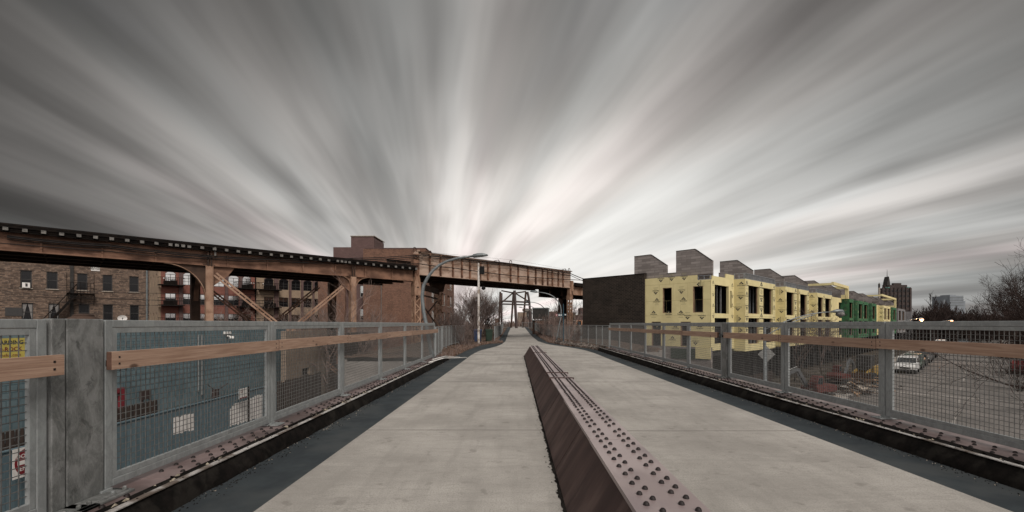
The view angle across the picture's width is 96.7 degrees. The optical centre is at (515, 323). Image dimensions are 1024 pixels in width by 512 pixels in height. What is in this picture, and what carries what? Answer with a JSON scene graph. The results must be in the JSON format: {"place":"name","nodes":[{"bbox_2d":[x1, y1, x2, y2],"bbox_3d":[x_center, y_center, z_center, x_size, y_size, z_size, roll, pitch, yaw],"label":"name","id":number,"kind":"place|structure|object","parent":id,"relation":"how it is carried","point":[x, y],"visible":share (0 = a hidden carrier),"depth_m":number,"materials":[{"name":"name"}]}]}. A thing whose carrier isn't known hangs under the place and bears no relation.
{"place":"outdoors","nodes":[
{"label":"outdoors","id":0,"kind":"place"},
{"bbox_2d":[0,261,148,328],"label":"brick building","id":1,"kind":"structure","parent":0,"point":[108,284],"depth_m":43.14,"materials":[{"name":"brick"}]},
{"bbox_2d":[20,270,32,288],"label":"window","id":2,"kind":"structure","parent":1,"relation":"in","point":[25,275],"depth_m":41.29,"materials":[{"name":"black glass"}]},
{"bbox_2d":[22,303,32,318],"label":"window","id":3,"kind":"structure","parent":1,"relation":"in","point":[27,307],"depth_m":41.42,"materials":[{"name":"black glass"}]},
{"bbox_2d":[46,272,58,289],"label":"window","id":4,"kind":"structure","parent":1,"relation":"in","point":[52,277],"depth_m":42.54,"materials":[{"name":"black glass"}]},
{"bbox_2d":[48,303,58,318],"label":"window","id":5,"kind":"structure","parent":1,"relation":"in","point":[50,305],"depth_m":42.54,"materials":[{"name":"grey glass"}]},
{"bbox_2d":[76,273,88,290],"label":"window","id":6,"kind":"structure","parent":1,"relation":"in","point":[82,278],"depth_m":43.97,"materials":[{"name":"black glass"}]},
{"bbox_2d":[79,304,89,313],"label":"window","id":7,"kind":"structure","parent":1,"relation":"in","point":[83,308],"depth_m":44.06,"materials":[{"name":"black glass"}]},
{"bbox_2d":[102,275,113,291],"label":"window","id":8,"kind":"structure","parent":1,"relation":"in","point":[107,279],"depth_m":45.23,"materials":[{"name":"black glass"}]},
{"bbox_2d":[103,305,112,319],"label":"window","id":9,"kind":"structure","parent":1,"relation":"in","point":[107,309],"depth_m":45.26,"materials":[{"name":"black glass"}]},
{"bbox_2d":[129,276,139,292],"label":"window","id":10,"kind":"structure","parent":1,"relation":"in","point":[133,281],"depth_m":46.62,"materials":[{"name":"black glass"}]},
{"bbox_2d":[130,305,138,319],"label":"window","id":11,"kind":"structure","parent":1,"relation":"in","point":[134,309],"depth_m":46.68,"materials":[{"name":"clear glass"}]},
{"bbox_2d":[0,287,272,306],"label":"overhead wire","id":12,"kind":"object","parent":1,"relation":"attached to","point":[136,299],"visible":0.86,"depth_m":33.99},
{"bbox_2d":[350,326,661,358],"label":"embankment","id":13,"kind":"structure","parent":0,"point":[483,339],"depth_m":28.73,"materials":[{"name":"soil"}]},
{"bbox_2d":[435,325,464,355],"bbox_3d":[-3.952,1.000,27.627,0.570,1.740,16.738,0,0,-2],"label":"fence","id":14,"kind":"object","parent":13,"relation":"on","point":[442,336],"visible":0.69,"depth_m":26.72,"materials":[{"name":"metal"}]},
{"bbox_2d":[434,309,470,334],"bbox_3d":[-5.367,0.189,40.093,3.386,3.125,4.191,0,0,0],"label":"bare tree","id":15,"kind":"object","parent":13,"relation":"on","point":[442,319],"visible":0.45,"depth_m":39.34,"materials":[{"name":"brown plant"}]},
{"bbox_2d":[438,297,486,345],"bbox_3d":[-3.434,-0.232,29.573,2.967,3.522,3.378,0,0,13],"label":"bare shrub","id":16,"kind":"object","parent":13,"relation":"on","point":[462,336],"visible":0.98,"depth_m":29.65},
{"bbox_2d":[449,296,482,343],"bbox_3d":[-3.026,-0.239,31.611,2.973,3.534,2.473,0,0,-15],"label":"bare shrub","id":17,"kind":"object","parent":13,"relation":"on","point":[468,324],"visible":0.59,"depth_m":31.55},
{"bbox_2d":[445,286,500,324],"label":"bare tree","id":18,"kind":"object","parent":13,"relation":"on","point":[473,293],"visible":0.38,"depth_m":52.75,"materials":[{"name":"brown plant"}]},
{"bbox_2d":[451,289,504,338],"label":"bare tree","id":19,"kind":"object","parent":13,"relation":"on","point":[484,307],"visible":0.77,"depth_m":42.70,"materials":[{"name":"brown plant"}]},
{"bbox_2d":[477,263,485,341],"bbox_3d":[-2.525,-1.460,33.400,0.690,5.960,0.340,0,0,0],"label":"camera pole","id":20,"kind":"object","parent":13,"relation":"on","point":[480,269],"visible":0.87,"depth_m":33.34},
{"bbox_2d":[455,295,514,333],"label":"bare tree","id":21,"kind":"object","parent":13,"relation":"on","point":[500,315],"visible":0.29,"depth_m":60.26,"materials":[{"name":"brown plant"}]},
{"bbox_2d":[485,329,492,340],"bbox_3d":[-2.153,0.971,37.023,0.620,1.058,0.730,0,0,-9],"label":"wheelie bin","id":22,"kind":"object","parent":13,"relation":"on","point":[488,333],"visible":0.88,"depth_m":36.75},
{"bbox_2d":[494,324,502,339],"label":"fence","id":23,"kind":"object","parent":13,"relation":"on","point":[498,330],"visible":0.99,"depth_m":47.98,"materials":[{"name":"metal"}]},
{"bbox_2d":[498,290,530,327],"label":"truss bridge","id":24,"kind":"structure","parent":13,"relation":"on","point":[514,301],"depth_m":96.83,"materials":[{"name":"metal"}]},
{"bbox_2d":[530,291,561,340],"bbox_3d":[2.468,-0.529,37.000,2.610,4.319,0.285,0,0,0],"label":"trail lamp","id":25,"kind":"object","parent":13,"relation":"on","point":[560,309],"visible":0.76,"depth_m":36.96,"materials":[{"name":"metal"}]},
{"bbox_2d":[538,310,564,338],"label":"bare shrub","id":26,"kind":"object","parent":13,"relation":"on","point":[550,320],"visible":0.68,"depth_m":40.52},
{"bbox_2d":[538,309,565,337],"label":"bare shrub","id":27,"kind":"object","parent":13,"relation":"on","point":[546,319],"visible":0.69,"depth_m":45.12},
{"bbox_2d":[548,313,581,341],"bbox_3d":[3.676,0.251,34.161,2.779,2.555,2.352,0,0,0],"label":"bare shrub","id":28,"kind":"object","parent":13,"relation":"on","point":[568,322],"visible":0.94,"depth_m":34.00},
{"bbox_2d":[535,323,609,347],"bbox_3d":[3.972,0.731,57.025,0.776,2.277,61.964,0,0,-2],"label":"fence","id":29,"kind":"object","parent":13,"relation":"on","point":[576,328],"visible":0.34,"depth_m":33.61,"materials":[{"name":"metal"}]},
{"bbox_2d":[568,327,582,342],"bbox_3d":[4.142,0.844,31.528,1.094,1.362,1.146,0,0,0],"label":"bare shrub","id":30,"kind":"object","parent":13,"relation":"on","point":[578,336],"visible":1,"depth_m":31.49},
{"bbox_2d":[554,340,605,349],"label":"rubble kerb","id":31,"kind":"structure","parent":13,"relation":"on","point":[570,343],"depth_m":29.42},
{"bbox_2d":[0,0,1023,323],"label":"sky","id":32,"kind":"structure","parent":0,"point":[855,144],"materials":[{"name":"grey"}]},
{"bbox_2d":[254,327,1011,511],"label":"path","id":33,"kind":"structure","parent":0,"point":[465,435],"depth_m":5.17,"materials":[{"name":"concrete"}]},
{"bbox_2d":[172,327,509,511],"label":"path edge","id":34,"kind":"object","parent":33,"relation":"on","point":[253,491],"visible":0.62,"depth_m":5.22,"materials":[{"name":"concrete"}]},
{"bbox_2d":[95,356,448,511],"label":"curb","id":35,"kind":"structure","parent":34,"relation":"on","point":[173,497],"depth_m":4.77,"materials":[{"name":"metal"}]},
{"bbox_2d":[111,358,438,507],"bbox_3d":[-2.980,1.345,9.790,0.140,0.041,18.604,0,0,0],"label":"debris","id":36,"kind":"object","parent":35,"relation":"on","point":[130,498],"visible":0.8,"depth_m":4.85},
{"bbox_2d":[105,355,446,511],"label":"flashing strip","id":37,"kind":"object","parent":35,"relation":"on","point":[138,498],"visible":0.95,"depth_m":4.44,"materials":[{"name":"black metal"}]},
{"bbox_2d":[173,361,447,511],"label":"grit","id":38,"kind":"object","parent":34,"relation":"on","point":[289,449],"visible":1,"depth_m":5.41,"materials":[{"name":"stone"}]},
{"bbox_2d":[425,329,606,358],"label":"leaf litter","id":39,"kind":"object","parent":33,"relation":"on","point":[468,346],"visible":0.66,"depth_m":30.29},
{"bbox_2d":[524,357,566,511],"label":"grime","id":40,"kind":"object","parent":33,"relation":"on","point":[559,492],"visible":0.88,"depth_m":5.11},
{"bbox_2d":[524,345,710,511],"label":"median girder","id":41,"kind":"object","parent":33,"relation":"on","point":[604,460],"visible":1,"depth_m":3.92,"materials":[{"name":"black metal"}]},
{"bbox_2d":[525,327,1023,511],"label":"path edge","id":42,"kind":"object","parent":33,"relation":"on","point":[983,490],"visible":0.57,"depth_m":5.47,"materials":[{"name":"concrete"}]},
{"bbox_2d":[612,355,1019,494],"bbox_3d":[4.491,1.518,12.587,0.377,0.009,23.988,0,0,0],"label":"grit","id":43,"kind":"object","parent":42,"relation":"on","point":[861,439],"visible":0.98,"depth_m":5.44,"materials":[{"name":"stone"}]},
{"bbox_2d":[465,324,1022,376],"bbox_3d":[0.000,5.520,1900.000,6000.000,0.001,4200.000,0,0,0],"label":"ground","id":44,"kind":"structure","parent":0,"point":[873,352],"depth_m":66.35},
{"bbox_2d":[12,447,24,479],"bbox_3d":[-13.326,4.432,12.427,0.067,2.176,0.760,0,0,0],"label":"do not enter sign","id":45,"kind":"object","parent":44,"relation":"on","point":[15,463],"visible":0.32,"depth_m":12.16,"materials":[{"name":"metal"}]},
{"bbox_2d":[2,400,157,450],"bbox_3d":[-14.125,4.250,13.500,0.350,2.540,9.000,0,0,0],"label":"picket fence","id":46,"kind":"object","parent":44,"relation":"on","point":[14,441],"visible":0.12,"depth_m":16.33,"materials":[{"name":"brown wood"}]},
{"bbox_2d":[2,383,276,511],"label":"plank fence","id":47,"kind":"object","parent":44,"relation":"on","point":[5,483],"visible":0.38,"depth_m":17.83,"materials":[{"name":"blue wood"}]},
{"bbox_2d":[2,329,285,444],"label":"blue building","id":48,"kind":"structure","parent":44,"relation":"on","point":[14,386],"depth_m":19.67,"materials":[{"name":"metal"}]},
{"bbox_2d":[2,338,24,357],"bbox_3d":[-14.568,0.735,13.026,0.024,0.630,1.156,0,0,0],"label":"banner","id":49,"kind":"object","parent":48,"relation":"attached to","point":[5,347],"visible":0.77,"depth_m":13.21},
{"bbox_2d":[67,313,98,318],"bbox_3d":[-15.700,0.075,16.550,1.000,0.890,1.000,0,0,0],"label":"roof vent","id":50,"kind":"object","parent":48,"relation":"on","point":[82,316],"visible":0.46,"depth_m":16.32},
{"bbox_2d":[139,390,149,401],"bbox_3d":[-14.290,3.170,17.570,0.158,1.218,1.109,0,0,4],"label":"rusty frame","id":51,"kind":"object","parent":48,"relation":"attached to","point":[143,394],"visible":0.33,"depth_m":17.49,"materials":[{"name":"metal"}]},
{"bbox_2d":[149,271,317,329],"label":"apartment block","id":52,"kind":"structure","parent":44,"relation":"on","point":[282,291],"depth_m":74.57,"materials":[{"name":"red brick"}]},
{"bbox_2d":[228,278,238,287],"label":"window","id":53,"kind":"structure","parent":52,"relation":"in","point":[233,281],"depth_m":74.64,"materials":[{"name":"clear glass"}]},
{"bbox_2d":[228,295,238,305],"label":"window","id":54,"kind":"structure","parent":52,"relation":"in","point":[235,303],"depth_m":74.57,"materials":[{"name":"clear glass"}]},
{"bbox_2d":[279,297,287,306],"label":"window","id":55,"kind":"structure","parent":52,"relation":"in","point":[284,301],"depth_m":79.94,"materials":[{"name":"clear glass"}]},
{"bbox_2d":[200,298,287,326],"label":"bare tree","id":56,"kind":"object","parent":44,"relation":"on","point":[243,316],"visible":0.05,"depth_m":42.02,"materials":[{"name":"brown plant"}]},
{"bbox_2d":[240,386,248,421],"bbox_3d":[-13.195,4.313,22.153,0.050,2.414,0.835,0,0,0],"label":"no parking sign","id":57,"kind":"object","parent":44,"relation":"on","point":[247,391],"visible":0.36,"depth_m":22.35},
{"bbox_2d":[0,222,582,391],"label":"elevated railway","id":58,"kind":"object","parent":44,"relation":"on","point":[207,267],"visible":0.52,"depth_m":29.97,"materials":[{"name":"brown metal"}]},
{"bbox_2d":[276,372,320,410],"bbox_3d":[-12.630,4.300,26.800,0.121,2.440,5.400,0,0,0],"label":"plank fence","id":59,"kind":"object","parent":44,"relation":"on","point":[293,393],"visible":0.39,"depth_m":26.27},
{"bbox_2d":[281,330,326,394],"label":"brick wall","id":60,"kind":"structure","parent":44,"relation":"on","point":[294,359],"depth_m":27.71,"materials":[{"name":"brown brick"}]},
{"bbox_2d":[280,294,347,330],"bbox_3d":[-18.034,1.334,40.165,7.308,8.635,7.908,0,0,40],"label":"bare tree","id":61,"kind":"object","parent":44,"relation":"on","point":[311,308],"visible":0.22,"depth_m":39.51,"materials":[{"name":"brown plant"}]},
{"bbox_2d":[278,268,406,389],"bbox_3d":[-11.772,0.908,30.819,8.207,9.510,8.256,0,0,-26],"label":"bare tree","id":62,"kind":"object","parent":44,"relation":"on","point":[322,319],"visible":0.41,"depth_m":30.19,"materials":[{"name":"brown plant"}]},
{"bbox_2d":[320,300,397,351],"bbox_3d":[-12.152,1.861,35.096,7.422,7.592,8.655,0,0,-38],"label":"bare tree","id":63,"kind":"object","parent":44,"relation":"on","point":[361,321],"visible":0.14,"depth_m":34.32,"materials":[{"name":"brown plant"}]},
{"bbox_2d":[350,332,370,355],"bbox_3d":[-11.034,3.045,31.445,0.131,4.950,6.490,0,0,0],"label":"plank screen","id":64,"kind":"object","parent":44,"relation":"on","point":[353,344],"visible":0.06,"depth_m":31.03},
{"bbox_2d":[318,236,453,350],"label":"brick block","id":65,"kind":"structure","parent":44,"relation":"on","point":[393,299],"depth_m":61.00,"materials":[{"name":"brick"}]},
{"bbox_2d":[350,350,661,383],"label":"retaining wall","id":66,"kind":"structure","parent":44,"relation":"on","point":[359,369],"depth_m":19.40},
{"bbox_2d":[465,314,548,331],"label":"wood","id":67,"kind":"object","parent":44,"relation":"on","point":[513,323],"visible":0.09,"depth_m":120.76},
{"bbox_2d":[532,308,548,333],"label":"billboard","id":68,"kind":"object","parent":44,"relation":"on","point":[537,311],"visible":0.38,"depth_m":61.90,"materials":[{"name":"metal"}]},
{"bbox_2d":[539,298,582,325],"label":"bare tree","id":69,"kind":"object","parent":44,"relation":"on","point":[555,310],"visible":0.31,"depth_m":59.44,"materials":[{"name":"brown plant"}]},
{"bbox_2d":[583,249,733,368],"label":"townhouse","id":70,"kind":"structure","parent":44,"relation":"on","point":[691,289],"depth_m":38.61,"materials":[{"name":"brick"}]},
{"bbox_2d":[652,286,702,344],"bbox_3d":[13.281,-0.525,37.456,0.170,4.926,4.437,0,0,-45],"label":"window frame","id":71,"kind":"structure","parent":70,"relation":"in","point":[693,286],"depth_m":37.13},
{"bbox_2d":[653,260,774,375],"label":"townhouse","id":72,"kind":"structure","parent":44,"relation":"on","point":[754,298],"depth_m":42.23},
{"bbox_2d":[719,269,796,375],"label":"townhouse","id":73,"kind":"structure","parent":44,"relation":"on","point":[785,301],"depth_m":47.72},
{"bbox_2d":[772,285,808,371],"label":"townhouse","id":74,"kind":"structure","parent":44,"relation":"on","point":[802,297],"depth_m":51.94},
{"bbox_2d":[783,275,831,367],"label":"townhouse","id":75,"kind":"structure","parent":44,"relation":"on","point":[821,299],"depth_m":57.36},
{"bbox_2d":[805,280,848,362],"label":"townhouse","id":76,"kind":"structure","parent":44,"relation":"on","point":[837,296],"depth_m":66.27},
{"bbox_2d":[829,299,853,359],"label":"townhouse","id":77,"kind":"structure","parent":44,"relation":"on","point":[846,306],"depth_m":69.65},
{"bbox_2d":[838,289,868,356],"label":"townhouse","id":78,"kind":"structure","parent":44,"relation":"on","point":[860,310],"depth_m":77.99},
{"bbox_2d":[858,293,876,351],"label":"townhouse","id":79,"kind":"structure","parent":44,"relation":"on","point":[872,312],"depth_m":86.75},
{"bbox_2d":[867,294,895,349],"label":"townhouse","id":80,"kind":"structure","parent":44,"relation":"on","point":[883,312],"depth_m":96.88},
{"bbox_2d":[883,300,895,333],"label":"townhouse","id":81,"kind":"structure","parent":44,"relation":"on","point":[892,314],"depth_m":108.01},
{"bbox_2d":[879,276,911,311],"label":"tower block","id":82,"kind":"structure","parent":44,"relation":"on","point":[901,294],"depth_m":520.00,"materials":[{"name":"brick"}]},
{"bbox_2d":[887,300,904,339],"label":"townhouse","id":83,"kind":"structure","parent":44,"relation":"on","point":[900,314],"depth_m":116.90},
{"bbox_2d":[928,293,952,311],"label":"bare tree","id":84,"kind":"object","parent":44,"relation":"on","point":[937,303],"visible":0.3,"depth_m":169.57,"materials":[{"name":"brown plant"}]},
{"bbox_2d":[901,326,1007,341],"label":"undergrowth","id":85,"kind":"object","parent":44,"relation":"on","point":[923,335],"visible":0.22,"depth_m":137.75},
{"bbox_2d":[905,302,1016,342],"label":"bushes","id":86,"kind":"object","parent":44,"relation":"on","point":[943,315],"visible":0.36,"depth_m":129.03,"materials":[{"name":"plant"}]},
{"bbox_2d":[967,268,1023,331],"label":"bare tree","id":87,"kind":"object","parent":44,"relation":"on","point":[1011,316],"visible":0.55,"depth_m":63.89,"materials":[{"name":"brown plant"}]},
{"bbox_2d":[971,291,1023,343],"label":"bare tree","id":88,"kind":"object","parent":44,"relation":"on","point":[1001,337],"visible":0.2,"depth_m":85.89,"materials":[{"name":"brown plant"}]},
{"bbox_2d":[974,331,1023,391],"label":"undergrowth","id":89,"kind":"object","parent":44,"relation":"on","point":[1022,343],"visible":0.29,"depth_m":82.22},
{"bbox_2d":[976,238,1023,317],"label":"bare tree","id":90,"kind":"object","parent":44,"relation":"on","point":[1013,291],"visible":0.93,"depth_m":52.20,"materials":[{"name":"brown plant"}]},
{"bbox_2d":[986,356,1023,391],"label":"bare shrub","id":91,"kind":"object","parent":44,"relation":"on","point":[1016,367],"visible":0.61,"depth_m":37.15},
{"bbox_2d":[986,284,1023,344],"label":"bare tree","id":92,"kind":"object","parent":44,"relation":"on","point":[1021,334],"visible":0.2,"depth_m":71.98,"materials":[{"name":"brown plant"}]},
{"bbox_2d":[772,350,908,387],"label":"building lot","id":93,"kind":"structure","parent":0,"point":[829,368],"depth_m":52.27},
{"bbox_2d":[758,307,836,380],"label":"street tree","id":94,"kind":"object","parent":93,"relation":"on","point":[797,361],"visible":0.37,"depth_m":43.60,"materials":[{"name":"brown plant"}]},
{"bbox_2d":[763,309,844,380],"bbox_3d":[17.196,2.323,27.200,4.932,6.394,0.480,0,0,0],"label":"street lamp","id":95,"kind":"object","parent":93,"relation":"on","point":[840,312],"visible":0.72,"depth_m":27.17,"materials":[{"name":"metal"}]},
{"bbox_2d":[802,308,857,373],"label":"street tree","id":96,"kind":"object","parent":93,"relation":"on","point":[829,332],"visible":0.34,"depth_m":50.03,"materials":[{"name":"brown plant"}]},
{"bbox_2d":[901,312,924,339],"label":"row houses","id":97,"kind":"structure","parent":0,"point":[909,315],"depth_m":134.37,"materials":[{"name":"grey glass"}]},
{"bbox_2d":[828,332,1023,438],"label":"street","id":98,"kind":"structure","parent":0,"point":[934,392],"depth_m":34.84,"materials":[{"name":"asphalt"}]},
{"bbox_2d":[791,366,836,394],"bbox_3d":[21.011,4.245,32.713,4.149,2.387,1.451,0,0,-20],"label":"excavator","id":99,"kind":"object","parent":98,"relation":"on","point":[813,384],"visible":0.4,"depth_m":32.53,"materials":[{"name":"red metal"}]},
{"bbox_2d":[827,358,854,383],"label":"excavator","id":100,"kind":"object","parent":98,"relation":"on","point":[834,375],"visible":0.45,"depth_m":40.86,"materials":[{"name":"red metal"}]},
{"bbox_2d":[838,354,877,384],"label":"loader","id":101,"kind":"object","parent":98,"relation":"on","point":[872,366],"visible":0.62,"depth_m":41.63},
{"bbox_2d":[833,378,895,396],"bbox_3d":[26.432,4.925,35.985,5.543,1.153,4.839,0,0,-21],"label":"timber heap","id":102,"kind":"object","parent":98,"relation":"on","point":[861,388],"visible":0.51,"depth_m":35.35,"materials":[{"name":"brown wood"}]},
{"bbox_2d":[825,377,903,388],"bbox_3d":[30.078,5.123,39.876,5.334,0.908,4.967,0,0,0],"label":"timber heap","id":103,"kind":"object","parent":98,"relation":"on","point":[861,380],"visible":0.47,"depth_m":39.16,"materials":[{"name":"brown wood"}]},
{"bbox_2d":[894,355,918,373],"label":"parked car","id":104,"kind":"object","parent":98,"relation":"on","point":[906,357],"visible":0.65,"depth_m":50.42,"materials":[{"name":"white paint"}]},
{"bbox_2d":[904,353,924,369],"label":"parked car","id":105,"kind":"object","parent":98,"relation":"on","point":[922,359],"visible":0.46,"depth_m":55.30,"materials":[{"name":"green paint"}]},
{"bbox_2d":[895,300,1023,423],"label":"bare tree","id":106,"kind":"object","parent":98,"relation":"on","point":[1012,386],"visible":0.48,"depth_m":16.28,"materials":[{"name":"brown plant"}]},
{"bbox_2d":[932,295,964,314],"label":"grey building","id":107,"kind":"structure","parent":0,"point":[957,301],"depth_m":700.00,"materials":[{"name":"concrete"}]},
{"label":"bridge deck","id":108,"kind":"structure","parent":0,"visible":0},
{"bbox_2d":[87,356,441,511],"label":"edge girder","id":109,"kind":"object","parent":108,"relation":"attached to","point":[139,483],"visible":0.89,"depth_m":5.05,"materials":[{"name":"metal"}]},
{"bbox_2d":[0,319,437,511],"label":"bridge railing","id":110,"kind":"object","parent":109,"relation":"on","point":[66,369],"visible":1,"depth_m":3.71,"materials":[{"name":"metal"}]},
{"bbox_2d":[420,253,487,357],"bbox_3d":[-2.443,-0.589,18.200,2.708,4.455,0.285,0,0,0],"label":"trail lamp","id":111,"kind":"object","parent":108,"relation":"on","point":[476,255],"visible":0.78,"depth_m":18.15,"materials":[{"name":"metal"}]},
{"bbox_2d":[598,348,1023,490],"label":"curb","id":112,"kind":"structure","parent":108,"relation":"on","point":[1009,475],"depth_m":5.88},
{"bbox_2d":[601,347,1020,463],"bbox_3d":[4.838,1.345,13.060,0.131,0.042,25.082,0,0,0],"label":"debris","id":113,"kind":"object","parent":112,"relation":"on","point":[835,412],"visible":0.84,"depth_m":6.82,"materials":[{"name":"plant"}]},
{"bbox_2d":[599,347,1023,467],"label":"flashing strip","id":114,"kind":"object","parent":112,"relation":"on","point":[989,457],"visible":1,"depth_m":5.85,"materials":[{"name":"black metal"}]},
{"bbox_2d":[607,348,1023,461],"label":"edge girder","id":115,"kind":"object","parent":108,"relation":"attached to","point":[1001,450],"visible":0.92,"depth_m":6.40,"materials":[{"name":"metal"}]},
{"bbox_2d":[608,321,1023,449],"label":"bridge railing","id":116,"kind":"object","parent":115,"relation":"on","point":[886,344],"visible":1,"depth_m":6.81,"materials":[{"name":"metal"}]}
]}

